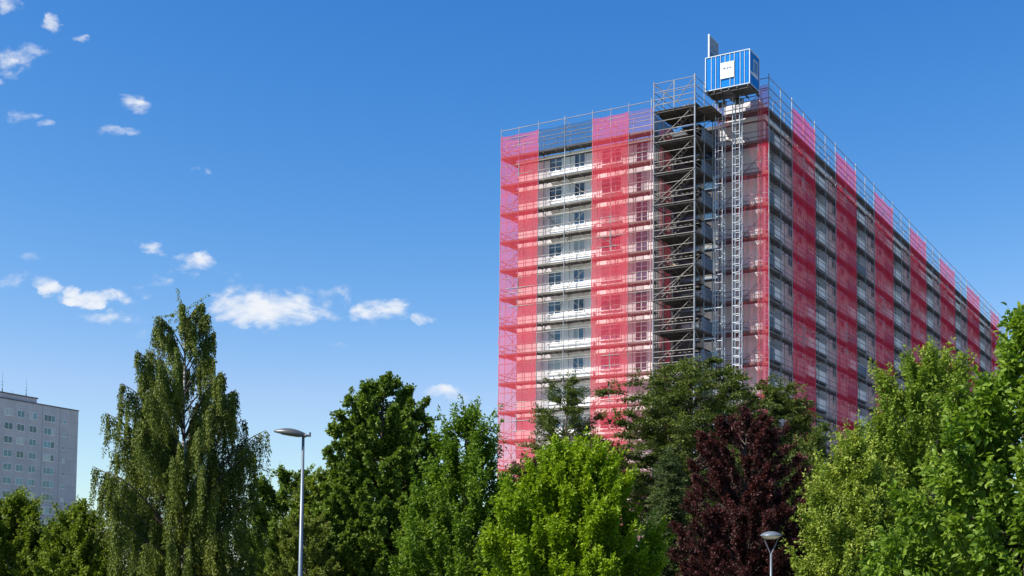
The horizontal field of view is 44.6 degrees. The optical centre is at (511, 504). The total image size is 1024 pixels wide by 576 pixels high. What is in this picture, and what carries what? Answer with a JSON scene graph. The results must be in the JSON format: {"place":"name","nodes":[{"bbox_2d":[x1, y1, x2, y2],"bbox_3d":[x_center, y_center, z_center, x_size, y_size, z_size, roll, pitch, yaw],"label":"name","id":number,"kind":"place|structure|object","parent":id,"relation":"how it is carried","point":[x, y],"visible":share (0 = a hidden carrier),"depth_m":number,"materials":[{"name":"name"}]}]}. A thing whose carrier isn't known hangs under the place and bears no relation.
{"place":"outdoors","nodes":[
{"label":"outdoors","id":0,"kind":"place"},
{"bbox_2d":[0,484,58,575],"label":"maple tree","id":1,"kind":"object","parent":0,"point":[20,535],"visible":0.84,"depth_m":72.87,"materials":[{"name":"green plant"}]},
{"bbox_2d":[0,379,78,567],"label":"apartment building","id":2,"kind":"structure","parent":0,"point":[38,448],"depth_m":263.04,"materials":[{"name":"grey concrete"}]},
{"bbox_2d":[2,476,10,484],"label":"window","id":3,"kind":"structure","parent":2,"relation":"in","point":[5,480],"depth_m":254.62,"materials":[{"name":"white"}]},
{"bbox_2d":[2,463,11,470],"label":"window","id":4,"kind":"structure","parent":2,"relation":"in","point":[6,466],"depth_m":254.80,"materials":[{"name":"white"}]},
{"bbox_2d":[3,449,11,456],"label":"window","id":5,"kind":"structure","parent":2,"relation":"in","point":[6,453],"depth_m":254.93,"materials":[{"name":"white"}]},
{"bbox_2d":[3,435,12,443],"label":"window","id":6,"kind":"structure","parent":2,"relation":"in","point":[6,439],"depth_m":255.05,"materials":[{"name":"white"}]},
{"bbox_2d":[4,422,12,429],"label":"window","id":7,"kind":"structure","parent":2,"relation":"in","point":[7,425],"depth_m":255.24,"materials":[{"name":"white"}]},
{"bbox_2d":[4,408,13,416],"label":"window","id":8,"kind":"structure","parent":2,"relation":"in","point":[8,412],"depth_m":255.36,"materials":[{"name":"white glass"}]},
{"bbox_2d":[15,464,22,471],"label":"window","id":9,"kind":"structure","parent":2,"relation":"in","point":[18,468],"depth_m":257.62,"materials":[{"name":"white"}]},
{"bbox_2d":[16,437,23,444],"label":"window","id":10,"kind":"structure","parent":2,"relation":"in","point":[20,441],"depth_m":257.93,"materials":[{"name":"white"}]},
{"bbox_2d":[17,410,24,417],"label":"window","id":11,"kind":"structure","parent":2,"relation":"in","point":[21,414],"depth_m":258.31,"materials":[{"name":"white"}]},
{"bbox_2d":[27,479,34,486],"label":"window","id":12,"kind":"structure","parent":2,"relation":"in","point":[30,482],"depth_m":260.75,"materials":[{"name":"white"}]},
{"bbox_2d":[28,452,35,459],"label":"window","id":13,"kind":"structure","parent":2,"relation":"in","point":[32,456],"depth_m":260.91,"materials":[{"name":"white"}]},
{"bbox_2d":[29,425,36,433],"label":"window","id":14,"kind":"structure","parent":2,"relation":"in","point":[32,429],"depth_m":261.23,"materials":[{"name":"white"}]},
{"bbox_2d":[41,494,52,500],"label":"window","id":15,"kind":"structure","parent":2,"relation":"in","point":[47,497],"depth_m":264.82,"materials":[{"name":"white"}]},
{"bbox_2d":[41,507,52,514],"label":"window","id":16,"kind":"structure","parent":2,"relation":"in","point":[47,510],"depth_m":264.76,"materials":[{"name":"white"}]},
{"bbox_2d":[42,480,52,487],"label":"window","id":17,"kind":"structure","parent":2,"relation":"in","point":[45,484],"depth_m":264.89,"materials":[{"name":"white"}]},
{"bbox_2d":[42,467,53,474],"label":"window","id":18,"kind":"structure","parent":2,"relation":"in","point":[48,471],"depth_m":264.95,"materials":[{"name":"white"}]},
{"bbox_2d":[43,441,53,448],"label":"window","id":19,"kind":"structure","parent":2,"relation":"in","point":[46,444],"depth_m":265.28,"materials":[{"name":"white"}]},
{"bbox_2d":[43,454,53,461],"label":"window","id":20,"kind":"structure","parent":2,"relation":"in","point":[46,457],"depth_m":265.21,"materials":[{"name":"white"}]},
{"bbox_2d":[44,414,54,422],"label":"window","id":21,"kind":"structure","parent":2,"relation":"in","point":[47,418],"depth_m":265.66,"materials":[{"name":"blue glass"}]},
{"bbox_2d":[44,427,54,435],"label":"window","id":22,"kind":"structure","parent":2,"relation":"in","point":[47,431],"depth_m":265.60,"materials":[{"name":"white"}]},
{"bbox_2d":[26,495,126,575],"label":"maple tree","id":23,"kind":"object","parent":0,"point":[68,548],"visible":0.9,"depth_m":64.89,"materials":[{"name":"green plant"}]},
{"bbox_2d":[86,288,271,575],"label":"birch tree","id":24,"kind":"object","parent":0,"point":[193,537],"visible":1,"depth_m":62.80,"materials":[{"name":"green plant"}]},
{"bbox_2d":[274,428,310,575],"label":"street lamp","id":25,"kind":"object","parent":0,"point":[291,432],"visible":1,"depth_m":45.02,"materials":[{"name":"metal"}]},
{"bbox_2d":[265,509,340,575],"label":"young tree","id":26,"kind":"object","parent":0,"point":[315,555],"visible":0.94,"depth_m":57.44,"materials":[{"name":"green plant"}]},
{"bbox_2d":[304,370,450,575],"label":"maple tree","id":27,"kind":"object","parent":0,"point":[360,479],"visible":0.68,"depth_m":60.34,"materials":[{"name":"green plant"}]},
{"bbox_2d":[381,394,526,575],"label":"hornbeam tree","id":28,"kind":"object","parent":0,"point":[446,545],"visible":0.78,"depth_m":49.02,"materials":[{"name":"green plant"}]},
{"bbox_2d":[0,0,1023,567],"label":"sky","id":29,"kind":"structure","parent":0,"point":[329,173],"materials":[{"name":"blue"}]},
{"bbox_2d":[476,425,675,575],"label":"hornbeam tree","id":30,"kind":"object","parent":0,"point":[562,510],"visible":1,"depth_m":36.88,"materials":[{"name":"green plant"}]},
{"bbox_2d":[780,409,907,575],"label":"linden tree","id":31,"kind":"object","parent":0,"point":[845,527],"visible":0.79,"depth_m":41.61,"materials":[{"name":"green plant"}]},
{"bbox_2d":[863,490,952,575],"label":"young tree","id":32,"kind":"object","parent":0,"point":[900,530],"visible":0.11,"depth_m":30.76,"materials":[{"name":"green plant"}]},
{"bbox_2d":[857,301,1023,575],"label":"chestnut tree","id":33,"kind":"object","parent":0,"point":[980,532],"visible":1,"depth_m":23.79,"materials":[{"name":"green plant"}]},
{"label":"yard","id":34,"kind":"structure","parent":0,"visible":0},
{"bbox_2d":[229,461,319,575],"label":"maple tree","id":35,"kind":"object","parent":34,"relation":"on","point":[274,504],"visible":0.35,"depth_m":78.62,"materials":[{"name":"green plant"}]},
{"bbox_2d":[279,466,334,565],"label":"maple tree","id":36,"kind":"object","parent":34,"relation":"on","point":[313,487],"visible":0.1,"depth_m":71.46,"materials":[{"name":"green plant"}]},
{"bbox_2d":[510,453,538,493],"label":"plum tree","id":37,"kind":"object","parent":34,"relation":"on","point":[523,469],"visible":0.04,"depth_m":77.96,"materials":[{"name":"green plant"}]},
{"bbox_2d":[512,369,619,467],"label":"larch tree","id":38,"kind":"object","parent":34,"relation":"on","point":[547,423],"visible":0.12,"depth_m":85.82,"materials":[{"name":"green plant"}]},
{"bbox_2d":[497,98,656,546],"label":"facade scaffold","id":39,"kind":"object","parent":34,"relation":"on","point":[513,272],"visible":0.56,"depth_m":122.06,"materials":[{"name":"metal"}]},
{"bbox_2d":[498,131,537,471],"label":"debris net","id":40,"kind":"object","parent":39,"relation":"attached to","point":[526,281],"visible":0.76,"depth_m":124.48,"materials":[{"name":"red fabric"}]},
{"bbox_2d":[590,115,627,451],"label":"debris net","id":41,"kind":"object","parent":39,"relation":"attached to","point":[599,360],"visible":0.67,"depth_m":119.48,"materials":[{"name":"red fabric"}]},
{"bbox_2d":[637,445,693,575],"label":"spruce tree","id":42,"kind":"object","parent":34,"relation":"on","point":[670,502],"visible":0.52,"depth_m":61.72,"materials":[{"name":"green plant"}]},
{"bbox_2d":[652,73,726,528],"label":"stair tower","id":43,"kind":"structure","parent":34,"relation":"on","point":[693,142],"depth_m":112.70,"materials":[{"name":"metal"}]},
{"bbox_2d":[652,115,671,478],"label":"debris net","id":44,"kind":"object","parent":43,"relation":"attached to","point":[658,283],"visible":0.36,"depth_m":114.09,"materials":[{"name":"fabric"}]},
{"bbox_2d":[589,353,805,558],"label":"larch tree","id":45,"kind":"object","parent":34,"relation":"on","point":[667,402],"visible":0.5,"depth_m":86.52,"materials":[{"name":"green plant"}]},
{"bbox_2d":[715,99,731,413],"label":"hoist mast","id":46,"kind":"object","parent":34,"relation":"on","point":[722,236],"visible":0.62,"depth_m":112.27,"materials":[{"name":"metal"}]},
{"bbox_2d":[705,34,759,107],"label":"hoist cabin","id":47,"kind":"object","parent":46,"relation":"on","point":[734,75],"visible":1,"depth_m":111.19,"materials":[{"name":"blue metal"}]},
{"bbox_2d":[751,59,757,79],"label":"window","id":48,"kind":"structure","parent":47,"relation":"in","point":[755,65],"depth_m":111.15,"materials":[{"name":"blue glass"}]},
{"bbox_2d":[732,95,748,404],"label":"hoist mast","id":49,"kind":"object","parent":34,"relation":"on","point":[739,240],"visible":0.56,"depth_m":111.50,"materials":[{"name":"metal"}]},
{"bbox_2d":[665,403,819,575],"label":"plum tree","id":50,"kind":"object","parent":34,"relation":"on","point":[725,527],"visible":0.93,"depth_m":57.09,"materials":[{"name":"purple plant"}]},
{"bbox_2d":[714,77,771,410],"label":"facade scaffold","id":51,"kind":"object","parent":34,"relation":"on","point":[747,145],"visible":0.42,"depth_m":113.05,"materials":[{"name":"metal"}]},
{"bbox_2d":[516,100,994,545],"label":"apartment building","id":52,"kind":"structure","parent":34,"relation":"on","point":[750,251],"depth_m":121.19,"materials":[{"name":"concrete"}]},
{"bbox_2d":[546,358,560,372],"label":"window","id":53,"kind":"structure","parent":52,"relation":"in","point":[554,364],"depth_m":123.58,"materials":[{"name":"white glass"}]},
{"bbox_2d":[547,271,561,286],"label":"window","id":54,"kind":"structure","parent":52,"relation":"in","point":[553,277],"depth_m":124.09,"materials":[{"name":"white"}]},
{"bbox_2d":[547,300,561,315],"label":"window","id":55,"kind":"structure","parent":52,"relation":"in","point":[552,306],"depth_m":123.91,"materials":[{"name":"white"}]},
{"bbox_2d":[548,243,561,258],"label":"window","id":56,"kind":"structure","parent":52,"relation":"in","point":[553,248],"depth_m":124.24,"materials":[{"name":"white"}]},
{"bbox_2d":[548,329,561,343],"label":"window","id":57,"kind":"structure","parent":52,"relation":"in","point":[556,334],"depth_m":123.73,"materials":[{"name":"white"}]},
{"bbox_2d":[548,158,562,172],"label":"window","id":58,"kind":"structure","parent":52,"relation":"in","point":[558,162],"depth_m":124.76,"materials":[{"name":"white"}]},
{"bbox_2d":[548,186,562,201],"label":"window","id":59,"kind":"structure","parent":52,"relation":"in","point":[558,190],"depth_m":124.54,"materials":[{"name":"white"}]},
{"bbox_2d":[548,214,562,229],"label":"window","id":60,"kind":"structure","parent":52,"relation":"in","point":[557,219],"depth_m":124.39,"materials":[{"name":"white"}]},
{"bbox_2d":[572,356,583,370],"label":"window","id":61,"kind":"structure","parent":52,"relation":"in","point":[580,361],"depth_m":122.20,"materials":[{"name":"white"}]},
{"bbox_2d":[572,240,584,254],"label":"window","id":62,"kind":"structure","parent":52,"relation":"in","point":[577,245],"depth_m":122.88,"materials":[{"name":"white"}]},
{"bbox_2d":[572,268,584,283],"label":"window","id":63,"kind":"structure","parent":52,"relation":"in","point":[575,273],"depth_m":122.70,"materials":[{"name":"white"}]},
{"bbox_2d":[572,297,584,312],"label":"window","id":64,"kind":"structure","parent":52,"relation":"in","point":[580,302],"depth_m":122.52,"materials":[{"name":"white"}]},
{"bbox_2d":[572,327,584,341],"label":"window","id":65,"kind":"structure","parent":52,"relation":"in","point":[577,333],"depth_m":122.37,"materials":[{"name":"white"}]},
{"bbox_2d":[573,153,585,168],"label":"window","id":66,"kind":"structure","parent":52,"relation":"in","point":[580,158],"depth_m":123.33,"materials":[{"name":"white"}]},
{"bbox_2d":[573,182,585,197],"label":"window","id":67,"kind":"structure","parent":52,"relation":"in","point":[582,185],"depth_m":123.15,"materials":[{"name":"white"}]},
{"bbox_2d":[573,211,585,225],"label":"window","id":68,"kind":"structure","parent":52,"relation":"in","point":[576,214],"depth_m":123.00,"materials":[{"name":"white"}]},
{"bbox_2d":[601,265,618,281],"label":"window","id":69,"kind":"structure","parent":52,"relation":"in","point":[604,270],"depth_m":121.04,"materials":[{"name":"white"}]},
{"bbox_2d":[599,294,620,311],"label":"window","id":70,"kind":"structure","parent":52,"relation":"in","point":[615,299],"depth_m":120.74,"materials":[{"name":"white"}]},
{"bbox_2d":[599,353,620,370],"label":"window","id":71,"kind":"structure","parent":52,"relation":"in","point":[617,357],"depth_m":120.30,"materials":[{"name":"white"}]},
{"bbox_2d":[599,413,620,429],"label":"window","id":72,"kind":"structure","parent":52,"relation":"in","point":[610,415],"depth_m":120.17,"materials":[{"name":"white"}]},
{"bbox_2d":[600,323,620,340],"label":"window","id":73,"kind":"structure","parent":52,"relation":"in","point":[604,329],"depth_m":120.57,"materials":[{"name":"white"}]},
{"bbox_2d":[600,383,620,399],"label":"window","id":74,"kind":"structure","parent":52,"relation":"in","point":[601,387],"depth_m":120.18,"materials":[{"name":"white"}]},
{"bbox_2d":[600,176,621,194],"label":"window","id":75,"kind":"structure","parent":52,"relation":"in","point":[604,182],"depth_m":121.51,"materials":[{"name":"white"}]},
{"bbox_2d":[601,147,621,165],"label":"window","id":76,"kind":"structure","parent":52,"relation":"in","point":[619,150],"depth_m":121.53,"materials":[{"name":"white"}]},
{"bbox_2d":[601,205,621,223],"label":"window","id":77,"kind":"structure","parent":52,"relation":"in","point":[619,209],"depth_m":121.19,"materials":[{"name":"white"}]},
{"bbox_2d":[601,235,621,252],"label":"window","id":78,"kind":"structure","parent":52,"relation":"in","point":[604,243],"depth_m":121.10,"materials":[{"name":"white"}]},
{"bbox_2d":[634,289,647,311],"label":"window","id":79,"kind":"structure","parent":52,"relation":"in","point":[641,297],"depth_m":119.04,"materials":[{"name":"white"}]},
{"bbox_2d":[634,319,647,341],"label":"window","id":80,"kind":"structure","parent":52,"relation":"in","point":[642,326],"depth_m":118.90,"materials":[{"name":"white"}]},
{"bbox_2d":[634,349,647,371],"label":"window","id":81,"kind":"structure","parent":52,"relation":"in","point":[639,357],"depth_m":118.71,"materials":[{"name":"white"}]},
{"bbox_2d":[635,230,647,250],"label":"window","id":82,"kind":"structure","parent":52,"relation":"in","point":[640,236],"depth_m":119.37,"materials":[{"name":"white"}]},
{"bbox_2d":[635,260,647,280],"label":"window","id":83,"kind":"structure","parent":52,"relation":"in","point":[639,266],"depth_m":119.22,"materials":[{"name":"white"}]},
{"bbox_2d":[635,380,647,401],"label":"window","id":84,"kind":"structure","parent":52,"relation":"in","point":[637,388],"depth_m":118.58,"materials":[{"name":"white"}]},
{"bbox_2d":[636,201,647,220],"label":"window","id":85,"kind":"structure","parent":52,"relation":"in","point":[640,206],"depth_m":119.54,"materials":[{"name":"white"}]},
{"bbox_2d":[636,142,648,161],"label":"window","id":86,"kind":"structure","parent":52,"relation":"in","point":[641,147],"depth_m":119.86,"materials":[{"name":"white"}]},
{"bbox_2d":[636,171,648,190],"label":"window","id":87,"kind":"structure","parent":52,"relation":"in","point":[640,176],"depth_m":119.72,"materials":[{"name":"white"}]},
{"bbox_2d":[680,353,698,371],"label":"window","id":88,"kind":"structure","parent":52,"relation":"in","point":[697,354],"depth_m":119.04,"materials":[{"name":"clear glass"}]},
{"bbox_2d":[680,245,699,252],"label":"window","id":89,"kind":"structure","parent":52,"relation":"in","point":[691,248],"depth_m":119.54,"materials":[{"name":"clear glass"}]},
{"bbox_2d":[680,292,699,312],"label":"window","id":90,"kind":"structure","parent":52,"relation":"in","point":[698,293],"depth_m":119.18,"materials":[{"name":"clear glass"}]},
{"bbox_2d":[681,214,699,223],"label":"window","id":91,"kind":"structure","parent":52,"relation":"in","point":[698,217],"depth_m":119.74,"materials":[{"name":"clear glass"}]},
{"bbox_2d":[681,262,699,282],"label":"window","id":92,"kind":"structure","parent":52,"relation":"in","point":[698,277],"depth_m":119.37,"materials":[{"name":"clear glass"}]},
{"bbox_2d":[681,322,699,341],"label":"window","id":93,"kind":"structure","parent":52,"relation":"in","point":[684,326],"depth_m":119.18,"materials":[{"name":"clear glass"}]},
{"bbox_2d":[702,320,719,339],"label":"window","id":94,"kind":"structure","parent":52,"relation":"in","point":[716,320],"depth_m":117.89,"materials":[{"name":"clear glass"}]},
{"bbox_2d":[705,140,717,159],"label":"window","id":95,"kind":"structure","parent":52,"relation":"in","point":[708,156],"depth_m":118.93,"materials":[{"name":"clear glass"}]},
{"bbox_2d":[705,170,717,189],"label":"window","id":96,"kind":"structure","parent":52,"relation":"in","point":[709,187],"depth_m":118.83,"materials":[{"name":"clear glass"}]},
{"bbox_2d":[705,201,717,219],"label":"window","id":97,"kind":"structure","parent":52,"relation":"in","point":[707,216],"depth_m":118.67,"materials":[{"name":"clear glass"}]},
{"bbox_2d":[704,260,718,279],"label":"window","id":98,"kind":"structure","parent":52,"relation":"in","point":[707,277],"depth_m":118.23,"materials":[{"name":"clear glass"}]},
{"bbox_2d":[705,230,718,249],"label":"window","id":99,"kind":"structure","parent":52,"relation":"in","point":[717,238],"depth_m":118.41,"materials":[{"name":"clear glass"}]},
{"bbox_2d":[704,290,719,309],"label":"window","id":100,"kind":"structure","parent":52,"relation":"in","point":[717,295],"depth_m":118.06,"materials":[{"name":"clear glass"}]},
{"bbox_2d":[760,531,781,575],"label":"park lamp","id":101,"kind":"object","parent":34,"relation":"on","point":[771,535],"visible":1,"depth_m":53.85,"materials":[{"name":"metal"}]},
{"bbox_2d":[726,373,839,557],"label":"larch tree","id":102,"kind":"object","parent":34,"relation":"on","point":[797,407],"visible":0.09,"depth_m":91.04,"materials":[{"name":"green plant"}]},
{"bbox_2d":[778,423,842,574],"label":"larch tree","id":103,"kind":"object","parent":34,"relation":"on","point":[815,441],"visible":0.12,"depth_m":73.80,"materials":[{"name":"green plant"}]},
{"bbox_2d":[760,74,1007,538],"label":"facade scaffold","id":104,"kind":"object","parent":34,"relation":"on","point":[784,127],"visible":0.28,"depth_m":128.79,"materials":[{"name":"metal"}]},
{"bbox_2d":[792,108,815,478],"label":"debris net","id":105,"kind":"object","parent":104,"relation":"attached to","point":[804,206],"visible":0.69,"depth_m":119.99,"materials":[{"name":"red fabric"}]},
{"bbox_2d":[836,152,857,473],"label":"debris net","id":106,"kind":"object","parent":104,"relation":"attached to","point":[846,262],"visible":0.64,"depth_m":132.17,"materials":[{"name":"red fabric"}]},
{"bbox_2d":[875,192,894,437],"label":"debris net","id":107,"kind":"object","parent":104,"relation":"attached to","point":[884,261],"visible":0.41,"depth_m":145.72,"materials":[{"name":"red fabric"}]},
{"bbox_2d":[910,227,926,369],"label":"debris net","id":108,"kind":"object","parent":104,"relation":"attached to","point":[918,270],"visible":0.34,"depth_m":160.28,"materials":[{"name":"red fabric"}]},
{"bbox_2d":[940,258,955,420],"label":"debris net","id":109,"kind":"object","parent":104,"relation":"attached to","point":[947,328],"visible":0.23,"depth_m":175.61,"materials":[{"name":"red fabric"}]},
{"bbox_2d":[967,285,979,412],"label":"debris net","id":110,"kind":"object","parent":104,"relation":"attached to","point":[973,339],"visible":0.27,"depth_m":191.34,"materials":[{"name":"red fabric"}]},
{"bbox_2d":[991,310,998,377],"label":"debris net","id":111,"kind":"object","parent":104,"relation":"attached to","point":[994,337],"visible":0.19,"depth_m":206.36,"materials":[{"name":"red fabric"}]},
{"bbox_2d":[804,335,1021,573],"bbox_3d":[17.357,-1.197,52.193,9.905,12.129,9.756,1,-3,0],"label":"linden tree","id":112,"kind":"object","parent":34,"relation":"on","point":[917,404],"visible":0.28,"depth_m":50.85,"materials":[{"name":"green plant"}]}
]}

